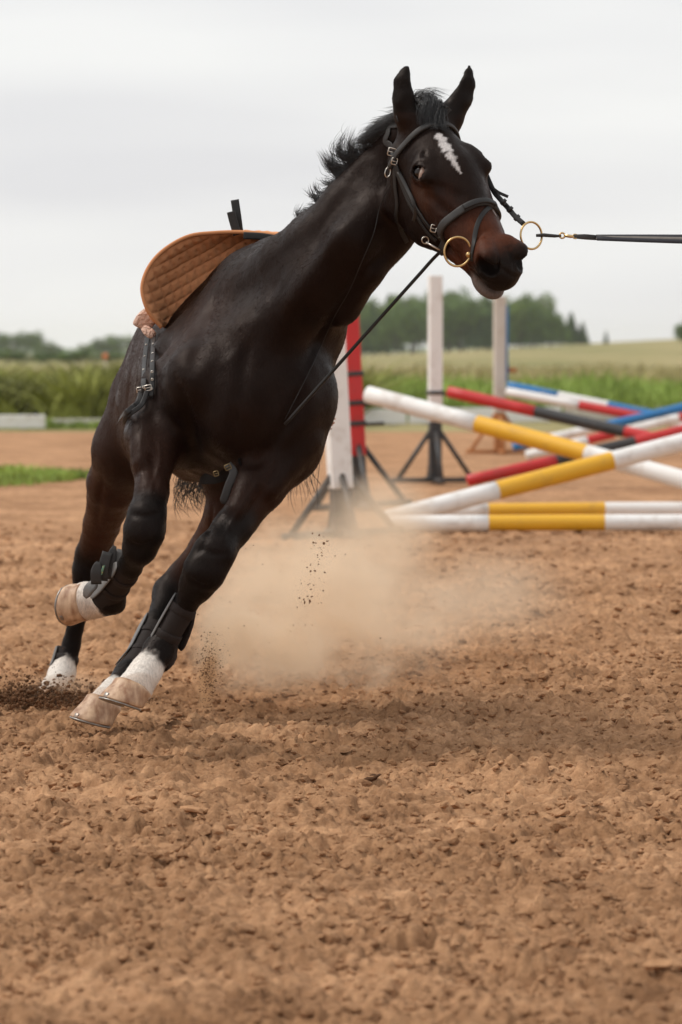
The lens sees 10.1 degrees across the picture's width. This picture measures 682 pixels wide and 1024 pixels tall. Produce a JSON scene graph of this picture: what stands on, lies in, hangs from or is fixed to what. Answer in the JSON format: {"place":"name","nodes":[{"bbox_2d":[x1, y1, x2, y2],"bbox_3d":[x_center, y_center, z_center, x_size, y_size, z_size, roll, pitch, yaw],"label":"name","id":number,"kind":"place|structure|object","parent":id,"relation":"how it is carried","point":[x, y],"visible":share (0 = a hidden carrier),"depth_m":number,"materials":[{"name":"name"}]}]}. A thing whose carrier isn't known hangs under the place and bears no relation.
{"place":"outdoors","nodes":[
{"label":"outdoors","id":0,"kind":"place"},
{"bbox_2d":[0,417,99,428],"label":"verge grass","id":1,"kind":"structure","parent":0,"point":[49,424],"depth_m":59.94,"materials":[{"name":"green plant"}]},
{"bbox_2d":[13,347,483,354],"bbox_3d":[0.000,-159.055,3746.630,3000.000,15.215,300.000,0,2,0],"label":"hills","id":2,"kind":"structure","parent":0,"point":[67,350],"depth_m":3641.59,"materials":[{"name":"plant"}]},
{"bbox_2d":[244,532,417,642],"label":"flying crumbs","id":3,"kind":"object","parent":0,"point":[314,577],"visible":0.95,"depth_m":12.62,"materials":[{"name":"soil"}]},
{"bbox_2d":[0,432,681,1023],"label":"ground","id":4,"kind":"structure","parent":0,"point":[58,504],"depth_m":10.86,"materials":[{"name":"soil"}]},
{"bbox_2d":[0,461,89,486],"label":"grass patch","id":5,"kind":"object","parent":4,"relation":"on","point":[12,475],"visible":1,"depth_m":35.88,"materials":[{"name":"green plant"}]},
{"bbox_2d":[0,666,231,710],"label":"thrown soil","id":6,"kind":"structure","parent":4,"relation":"on","point":[34,695],"depth_m":12.87,"materials":[{"name":"brown soil"}]},
{"bbox_2d":[178,805,203,813],"bbox_3d":[-0.390,0.772,9.959,0.068,0.025,0.042,0,2,0],"label":"earth clod","id":7,"kind":"object","parent":4,"relation":"on","point":[191,809],"visible":0.88,"depth_m":9.95,"materials":[{"name":"soil"}]},
{"bbox_2d":[177,603,229,717],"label":"thrown soil","id":8,"kind":"structure","parent":4,"relation":"on","point":[215,680],"depth_m":12.53,"materials":[{"name":"brown soil"}]},
{"bbox_2d":[39,65,527,728],"bbox_3d":[-0.379,-0.291,12.105,1.194,2.084,2.941,-1,2,-13],"label":"horse","id":9,"kind":"object","parent":4,"relation":"on","point":[239,339],"visible":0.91,"depth_m":11.30},
{"bbox_2d":[49,645,79,670],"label":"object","id":10,"kind":"object","parent":9,"relation":"on","point":[58,651],"visible":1,"depth_m":13.39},
{"bbox_2d":[83,546,142,611],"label":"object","id":11,"kind":"object","parent":9,"relation":"on","point":[108,584],"visible":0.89,"depth_m":11.44,"materials":[{"name":"black leather"}]},
{"bbox_2d":[115,612,157,664],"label":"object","id":12,"kind":"object","parent":9,"relation":"on","point":[145,629],"visible":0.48,"depth_m":12.21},
{"bbox_2d":[151,593,196,671],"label":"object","id":13,"kind":"object","parent":9,"relation":"on","point":[174,625],"visible":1,"depth_m":11.29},
{"bbox_2d":[118,199,242,503],"bbox_3d":[-0.492,-0.507,11.875,0.390,0.925,1.122,0,2,-4],"label":"girth","id":14,"kind":"object","parent":9,"relation":"hanging from","point":[228,474],"visible":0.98,"depth_m":11.52,"materials":[{"name":"black leather"}]},
{"bbox_2d":[133,230,335,429],"bbox_3d":[-0.332,-0.570,12.150,0.634,0.632,0.664,0,2,0],"label":"saddle pad","id":15,"kind":"object","parent":9,"relation":"on","point":[178,271],"visible":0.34,"depth_m":11.96,"materials":[{"name":"brown fabric"}]},
{"bbox_2d":[284,115,542,424],"bbox_3d":[0.198,-0.694,11.108,0.791,0.894,0.263,2,3,43],"label":"bridle","id":16,"kind":"object","parent":9,"relation":"attached to","point":[453,215],"visible":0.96,"depth_m":11.00,"materials":[{"name":"black leather"}]},
{"bbox_2d":[536,232,681,243],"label":"lead rope","id":17,"kind":"object","parent":16,"relation":"attached to","point":[662,238],"visible":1,"depth_m":10.89,"materials":[{"name":"black leather"}]},
{"bbox_2d":[279,692,298,696],"bbox_3d":[-0.180,0.633,13.342,0.072,0.018,0.039,0,2,0],"label":"earth clod","id":18,"kind":"object","parent":4,"relation":"on","point":[288,694],"visible":1,"depth_m":13.33,"materials":[{"name":"soil"}]},
{"bbox_2d":[281,338,403,539],"bbox_3d":[0.013,-0.699,24.592,0.596,1.758,0.597,1,3,31],"label":"jump stand","id":19,"kind":"object","parent":4,"relation":"on","point":[340,481],"visible":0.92,"depth_m":24.55,"materials":[{"name":"white paint"}]},
{"bbox_2d":[312,316,411,510],"bbox_3d":[0.148,-0.891,29.188,0.596,1.763,0.597,2,3,33],"label":"jump stand","id":20,"kind":"object","parent":4,"relation":"on","point":[360,450],"visible":0.58,"depth_m":29.14,"materials":[{"name":"red paint"}]},
{"bbox_2d":[363,386,681,488],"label":"jump rail","id":21,"kind":"object","parent":20,"relation":"on","point":[542,441],"visible":0.91,"depth_m":28.22,"materials":[{"name":"white paint"}]},
{"bbox_2d":[364,773,381,781],"bbox_3d":[0.075,0.752,10.718,0.076,0.045,0.039,0,2,0],"label":"earth clod","id":22,"kind":"object","parent":4,"relation":"on","point":[374,777],"visible":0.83,"depth_m":10.71,"materials":[{"name":"soil"}]},
{"bbox_2d":[392,957,414,968],"bbox_3d":[0.116,0.865,7.364,0.054,0.024,0.036,-1,3,-28],"label":"earth clod","id":23,"kind":"object","parent":4,"relation":"on","point":[400,962],"visible":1,"depth_m":7.35,"materials":[{"name":"soil"}]},
{"bbox_2d":[391,275,470,483],"bbox_3d":[0.858,-1.213,34.980,0.595,1.886,0.595,2,3,36],"label":"jump stand","id":24,"kind":"object","parent":4,"relation":"on","point":[434,435],"visible":0.88,"depth_m":34.92,"materials":[{"name":"white paint"}]},
{"bbox_2d":[446,386,650,437],"bbox_3d":[2.877,-0.630,33.903,4.233,0.947,0.108,1,3,25],"label":"jump rail","id":25,"kind":"object","parent":24,"relation":"on","point":[570,419],"visible":0.9,"depth_m":34.35,"materials":[{"name":"red paint"}]},
{"bbox_2d":[466,296,530,453],"bbox_3d":[1.866,-1.615,45.172,0.595,1.849,0.595,2,3,39],"label":"jump stand","id":26,"kind":"object","parent":4,"relation":"on","point":[501,370],"visible":0.88,"depth_m":45.10,"materials":[{"name":"white wood"}]},
{"bbox_2d":[506,381,674,416],"bbox_3d":[3.489,-1.153,44.490,3.248,0.713,0.105,1,2,18],"label":"jump rail","id":27,"kind":"object","parent":26,"relation":"attached to","point":[514,385],"visible":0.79,"depth_m":44.70,"materials":[{"name":"blue paint"}]},
{"bbox_2d":[505,388,681,426],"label":"jump rail","id":28,"kind":"object","parent":26,"relation":"attached to","point":[566,402],"visible":0.85,"depth_m":44.44,"materials":[{"name":"white paint"}]},
{"bbox_2d":[524,677,537,682],"bbox_3d":[0.685,0.594,13.574,0.076,0.022,0.053,0,2,0],"label":"earth clod","id":29,"kind":"object","parent":4,"relation":"on","point":[531,679],"visible":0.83,"depth_m":13.56,"materials":[{"name":"soil"}]},
{"bbox_2d":[389,514,681,531],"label":"ground rail","id":30,"kind":"object","parent":4,"relation":"on","point":[565,522],"visible":0.88,"depth_m":25.41,"materials":[{"name":"white paint"}]},
{"bbox_2d":[444,502,681,514],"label":"ground rail","id":31,"kind":"object","parent":4,"relation":"on","point":[561,508],"visible":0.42,"depth_m":27.26,"materials":[{"name":"white paint"}]},
{"bbox_2d":[525,413,681,458],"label":"jump rail","id":32,"kind":"object","parent":4,"relation":"on","point":[645,425],"visible":0.72,"depth_m":43.03,"materials":[{"name":"white paint"}]},
{"bbox_2d":[642,959,681,970],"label":"earth clod","id":33,"kind":"object","parent":4,"relation":"on","point":[660,964],"visible":1,"depth_m":7.23,"materials":[{"name":"soil"}]},
{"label":"jump stand","id":34,"kind":"object","parent":4,"relation":"on","visible":0},
{"bbox_2d":[466,425,681,485],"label":"jump rail","id":35,"kind":"object","parent":34,"relation":"attached to","point":[499,473],"visible":0.69,"depth_m":33.68,"materials":[{"name":"red paint"}]},
{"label":"jump stand","id":36,"kind":"object","parent":4,"relation":"on","visible":0},
{"bbox_2d":[512,403,681,450],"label":"jump rail","id":37,"kind":"object","parent":36,"relation":"attached to","point":[635,418],"visible":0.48,"depth_m":43.92,"materials":[{"name":"blue paint"}]},
{"bbox_2d":[0,339,681,431],"bbox_3d":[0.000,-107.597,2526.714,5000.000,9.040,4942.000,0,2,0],"label":"field","id":38,"kind":"structure","parent":0,"point":[668,352],"depth_m":366.95,"materials":[{"name":"green plant"}]},
{"bbox_2d":[0,333,9,352],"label":"tree","id":39,"kind":"object","parent":38,"relation":"on","point":[6,336],"visible":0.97,"depth_m":898.64,"materials":[{"name":"green plant"}]},
{"bbox_2d":[0,336,19,351],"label":"tree","id":40,"kind":"object","parent":38,"relation":"on","point":[12,348],"visible":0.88,"depth_m":898.27,"materials":[{"name":"green plant"}]},
{"bbox_2d":[0,349,29,363],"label":"tree","id":41,"kind":"object","parent":38,"relation":"on","point":[17,354],"visible":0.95,"depth_m":418.23,"materials":[{"name":"green plant"}]},
{"bbox_2d":[0,415,44,429],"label":"arena board","id":42,"kind":"object","parent":38,"relation":"on","point":[22,422],"visible":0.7,"depth_m":59.51,"materials":[{"name":"white paint"}]},
{"bbox_2d":[8,331,47,356],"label":"tree","id":43,"kind":"object","parent":38,"relation":"on","point":[22,341],"visible":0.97,"depth_m":897.90,"materials":[{"name":"green plant"}]},
{"bbox_2d":[12,351,61,363],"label":"tree","id":44,"kind":"object","parent":38,"relation":"on","point":[43,359],"visible":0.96,"depth_m":419.07,"materials":[{"name":"green plant"}]},
{"bbox_2d":[24,330,54,353],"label":"tree","id":45,"kind":"object","parent":38,"relation":"on","point":[37,337],"visible":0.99,"depth_m":898.49,"materials":[{"name":"green plant"}]},
{"bbox_2d":[40,344,59,354],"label":"tree","id":46,"kind":"object","parent":38,"relation":"on","point":[52,349],"visible":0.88,"depth_m":898.94,"materials":[{"name":"green plant"}]},
{"bbox_2d":[53,346,64,355],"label":"tree","id":47,"kind":"object","parent":38,"relation":"on","point":[60,350],"visible":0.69,"depth_m":898.56,"materials":[{"name":"green plant"}]},
{"bbox_2d":[34,348,101,362],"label":"tree","id":48,"kind":"object","parent":38,"relation":"on","point":[65,355],"visible":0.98,"depth_m":419.19,"materials":[{"name":"green plant"}]},
{"bbox_2d":[54,352,95,363],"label":"tree","id":49,"kind":"object","parent":38,"relation":"on","point":[79,359],"visible":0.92,"depth_m":419.04,"materials":[{"name":"green plant"}]},
{"bbox_2d":[51,419,100,425],"bbox_3d":[-4.137,-1.368,60.680,0.945,0.210,0.121,-1,2,-19],"label":"arena board","id":50,"kind":"object","parent":38,"relation":"on","point":[74,420],"visible":0.25,"depth_m":60.59,"materials":[{"name":"white wood"}]},
{"bbox_2d":[75,343,93,352],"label":"tree","id":51,"kind":"object","parent":38,"relation":"on","point":[83,346],"visible":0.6,"depth_m":898.54,"materials":[{"name":"green plant"}]},
{"bbox_2d":[86,336,104,354],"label":"tree","id":52,"kind":"object","parent":38,"relation":"on","point":[97,346],"visible":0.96,"depth_m":898.43,"materials":[{"name":"green plant"}]},
{"bbox_2d":[81,352,125,363],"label":"tree","id":53,"kind":"object","parent":38,"relation":"on","point":[115,356],"visible":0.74,"depth_m":419.32,"materials":[{"name":"green plant"}]},
{"bbox_2d":[101,334,122,354],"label":"tree","id":54,"kind":"object","parent":38,"relation":"on","point":[111,342],"visible":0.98,"depth_m":897.39,"materials":[{"name":"green plant"}]},
{"bbox_2d":[106,333,132,353],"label":"tree","id":55,"kind":"object","parent":38,"relation":"on","point":[122,348],"visible":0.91,"depth_m":898.25,"materials":[{"name":"green plant"}]},
{"bbox_2d":[0,353,456,418],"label":"tall weeds","id":56,"kind":"object","parent":38,"relation":"on","point":[82,393],"visible":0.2,"depth_m":62.43,"materials":[{"name":"green plant"}]},
{"bbox_2d":[359,310,372,346],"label":"tree","id":57,"kind":"object","parent":38,"relation":"on","point":[362,320],"visible":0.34,"depth_m":648.38,"materials":[{"name":"green plant"}]},
{"bbox_2d":[367,296,380,354],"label":"tree","id":58,"kind":"object","parent":38,"relation":"on","point":[372,299],"visible":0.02,"depth_m":758.63,"materials":[{"name":"green plant"}]},
{"bbox_2d":[361,302,389,355],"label":"tree","id":59,"kind":"object","parent":38,"relation":"on","point":[369,348],"visible":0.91,"depth_m":648.20,"materials":[{"name":"green plant"}]},
{"bbox_2d":[363,297,399,354],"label":"tree","id":60,"kind":"object","parent":38,"relation":"on","point":[380,310],"visible":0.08,"depth_m":698.22,"materials":[{"name":"green plant"}]},
{"bbox_2d":[361,308,403,354],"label":"tree","id":61,"kind":"object","parent":38,"relation":"on","point":[377,330],"visible":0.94,"depth_m":647.93,"materials":[{"name":"green plant"}]},
{"bbox_2d":[364,409,405,424],"bbox_3d":[-0.084,-1.513,62.725,2.508,0.330,0.120,-1,3,-24],"label":"arena board","id":62,"kind":"object","parent":38,"relation":"on","point":[389,416],"visible":0.19,"depth_m":63.02,"materials":[{"name":"white paint"}]},
{"bbox_2d":[376,300,407,354],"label":"tree","id":63,"kind":"object","parent":38,"relation":"on","point":[398,302],"visible":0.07,"depth_m":699.90,"materials":[{"name":"green plant"}]},
{"bbox_2d":[383,294,407,354],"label":"tree","id":64,"kind":"object","parent":38,"relation":"on","point":[391,348],"visible":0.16,"depth_m":757.61,"materials":[{"name":"green plant"}]},
{"bbox_2d":[384,305,412,354],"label":"tree","id":65,"kind":"object","parent":38,"relation":"on","point":[401,315],"visible":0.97,"depth_m":647.36,"materials":[{"name":"green plant"}]},
{"bbox_2d":[375,300,426,353],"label":"tree","id":66,"kind":"object","parent":38,"relation":"on","point":[412,334],"visible":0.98,"depth_m":647.59,"materials":[{"name":"green plant"}]},
{"bbox_2d":[387,293,418,353],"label":"tree","id":67,"kind":"object","parent":38,"relation":"on","point":[407,299],"visible":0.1,"depth_m":758.10,"materials":[{"name":"green plant"}]},
{"bbox_2d":[381,290,427,352],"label":"tree","id":68,"kind":"object","parent":38,"relation":"on","point":[415,347],"visible":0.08,"depth_m":759.04,"materials":[{"name":"green plant"}]},
{"bbox_2d":[404,296,427,352],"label":"tree","id":69,"kind":"object","parent":38,"relation":"on","point":[420,343],"visible":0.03,"depth_m":698.87,"materials":[{"name":"green plant"}]},
{"bbox_2d":[387,301,448,353],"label":"tree","id":70,"kind":"object","parent":38,"relation":"on","point":[401,307],"visible":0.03,"depth_m":698.00,"materials":[{"name":"green plant"}]},
{"bbox_2d":[409,303,464,344],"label":"tree","id":71,"kind":"object","parent":38,"relation":"on","point":[423,318],"visible":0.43,"depth_m":647.42,"materials":[{"name":"green plant"}]},
{"bbox_2d":[420,287,459,304],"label":"tree","id":72,"kind":"object","parent":38,"relation":"on","point":[443,295],"visible":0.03,"depth_m":757.71,"materials":[{"name":"green plant"}]},
{"bbox_2d":[423,293,462,342],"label":"tree","id":73,"kind":"object","parent":38,"relation":"on","point":[445,301],"visible":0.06,"depth_m":697.03,"materials":[{"name":"green plant"}]},
{"bbox_2d":[403,296,485,351],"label":"tree","id":74,"kind":"object","parent":38,"relation":"on","point":[453,313],"visible":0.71,"depth_m":648.28,"materials":[{"name":"green plant"}]},
{"bbox_2d":[421,293,469,351],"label":"tree","id":75,"kind":"object","parent":38,"relation":"on","point":[453,309],"visible":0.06,"depth_m":698.73,"materials":[{"name":"green plant"}]},
{"bbox_2d":[443,294,463,348],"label":"tree","id":76,"kind":"object","parent":38,"relation":"on","point":[454,345],"visible":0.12,"depth_m":757.31,"materials":[{"name":"green plant"}]},
{"bbox_2d":[416,294,492,351],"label":"tree","id":77,"kind":"object","parent":38,"relation":"on","point":[470,317],"visible":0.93,"depth_m":648.11,"materials":[{"name":"green plant"}]},
{"bbox_2d":[443,284,473,350],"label":"tree","id":78,"kind":"object","parent":38,"relation":"on","point":[464,299],"visible":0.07,"depth_m":758.58,"materials":[{"name":"green plant"}]},
{"bbox_2d":[448,295,472,350],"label":"tree","id":79,"kind":"object","parent":38,"relation":"on","point":[468,327],"visible":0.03,"depth_m":698.61,"materials":[{"name":"green plant"}]},
{"bbox_2d":[460,301,490,350],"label":"tree","id":80,"kind":"object","parent":38,"relation":"on","point":[473,336],"visible":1,"depth_m":648.19,"materials":[{"name":"green plant"}]},
{"bbox_2d":[476,296,483,349],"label":"tree","id":81,"kind":"object","parent":38,"relation":"on","point":[480,298],"visible":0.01,"depth_m":756.74,"materials":[{"name":"green plant"}]},
{"bbox_2d":[409,407,560,424],"bbox_3d":[2.420,-1.587,64.517,3.456,0.330,0.110,-2,3,-40],"label":"arena board","id":82,"kind":"object","parent":38,"relation":"on","point":[511,416],"visible":0.2,"depth_m":64.51,"materials":[{"name":"white paint"}]},
{"bbox_2d":[482,297,489,349],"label":"tree","id":83,"kind":"object","parent":38,"relation":"on","point":[485,299],"visible":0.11,"depth_m":698.66,"materials":[{"name":"green plant"}]},
{"bbox_2d":[481,302,492,349],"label":"tree","id":84,"kind":"object","parent":38,"relation":"on","point":[487,330],"visible":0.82,"depth_m":648.33,"materials":[{"name":"green plant"}]},
{"bbox_2d":[481,295,510,341],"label":"tree","id":85,"kind":"object","parent":38,"relation":"on","point":[486,301],"visible":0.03,"depth_m":697.84,"materials":[{"name":"green plant"}]},
{"bbox_2d":[491,298,517,342],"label":"tree","id":86,"kind":"object","parent":38,"relation":"on","point":[510,330],"visible":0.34,"depth_m":648.03,"materials":[{"name":"green plant"}]},
{"bbox_2d":[508,294,539,348],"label":"tree","id":87,"kind":"object","parent":38,"relation":"on","point":[518,312],"visible":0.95,"depth_m":647.88,"materials":[{"name":"green plant"}]},
{"bbox_2d":[508,295,546,347],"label":"tree","id":88,"kind":"object","parent":38,"relation":"on","point":[529,342],"visible":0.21,"depth_m":697.60,"materials":[{"name":"green plant"}]},
{"bbox_2d":[517,299,551,347],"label":"tree","id":89,"kind":"object","parent":38,"relation":"on","point":[535,313],"visible":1,"depth_m":648.04,"materials":[{"name":"green plant"}]},
{"bbox_2d":[517,289,557,346],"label":"tree","id":90,"kind":"object","parent":38,"relation":"on","point":[546,301],"visible":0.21,"depth_m":757.85,"materials":[{"name":"green plant"}]},
{"bbox_2d":[529,306,563,346],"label":"tree","id":91,"kind":"object","parent":38,"relation":"on","point":[548,315],"visible":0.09,"depth_m":698.33,"materials":[{"name":"green plant"}]},
{"bbox_2d":[539,311,562,346],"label":"tree","id":92,"kind":"object","parent":38,"relation":"on","point":[549,331],"visible":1,"depth_m":648.75,"materials":[{"name":"green plant"}]},
{"bbox_2d":[542,302,559,346],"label":"tree","id":93,"kind":"object","parent":38,"relation":"on","point":[550,342],"visible":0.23,"depth_m":758.32,"materials":[{"name":"green plant"}]},
{"bbox_2d":[553,318,572,346],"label":"tree","id":94,"kind":"object","parent":38,"relation":"on","point":[564,334],"visible":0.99,"depth_m":648.69,"materials":[{"name":"green plant"}]},
{"bbox_2d":[560,312,580,345],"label":"spruce tree","id":95,"kind":"object","parent":38,"relation":"on","point":[571,324],"visible":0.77,"depth_m":688.55,"materials":[{"name":"green plant"}]},
{"bbox_2d":[577,321,590,344],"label":"spruce tree","id":96,"kind":"object","parent":38,"relation":"on","point":[583,338],"visible":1,"depth_m":688.74,"materials":[{"name":"green plant"}]},
{"bbox_2d":[603,331,608,343],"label":"spruce tree","id":97,"kind":"object","parent":38,"relation":"on","point":[606,340],"visible":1,"depth_m":689.09,"materials":[{"name":"green plant"}]},
{"bbox_2d":[564,405,666,420],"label":"arena board","id":98,"kind":"object","parent":38,"relation":"on","point":[599,416],"visible":0.13,"depth_m":66.19,"materials":[{"name":"white wood"}]},
{"bbox_2d":[673,324,681,343],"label":"edge tree","id":99,"kind":"object","parent":38,"relation":"on","point":[678,328],"visible":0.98,"depth_m":519.10,"materials":[{"name":"green plant"}]},
{"bbox_2d":[0,359,681,386],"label":"dry grass","id":100,"kind":"structure","parent":0,"point":[659,372],"depth_m":116.82,"materials":[{"name":"green plant"}]},
{"bbox_2d":[0,0,681,348],"label":"sky","id":101,"kind":"structure","parent":0,"point":[129,129],"materials":[{"name":"white"}]},
{"bbox_2d":[365,365,681,421],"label":"meadow grass","id":102,"kind":"structure","parent":0,"point":[638,393],"depth_m":68.98,"materials":[{"name":"green plant"}]},
{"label":"jump stand","id":103,"kind":"object","parent":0,"visible":0},
{"bbox_2d":[384,433,681,525],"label":"jump rail","id":104,"kind":"object","parent":103,"relation":"on","point":[549,476],"visible":0.91,"depth_m":26.77,"materials":[{"name":"white paint"}]}
]}

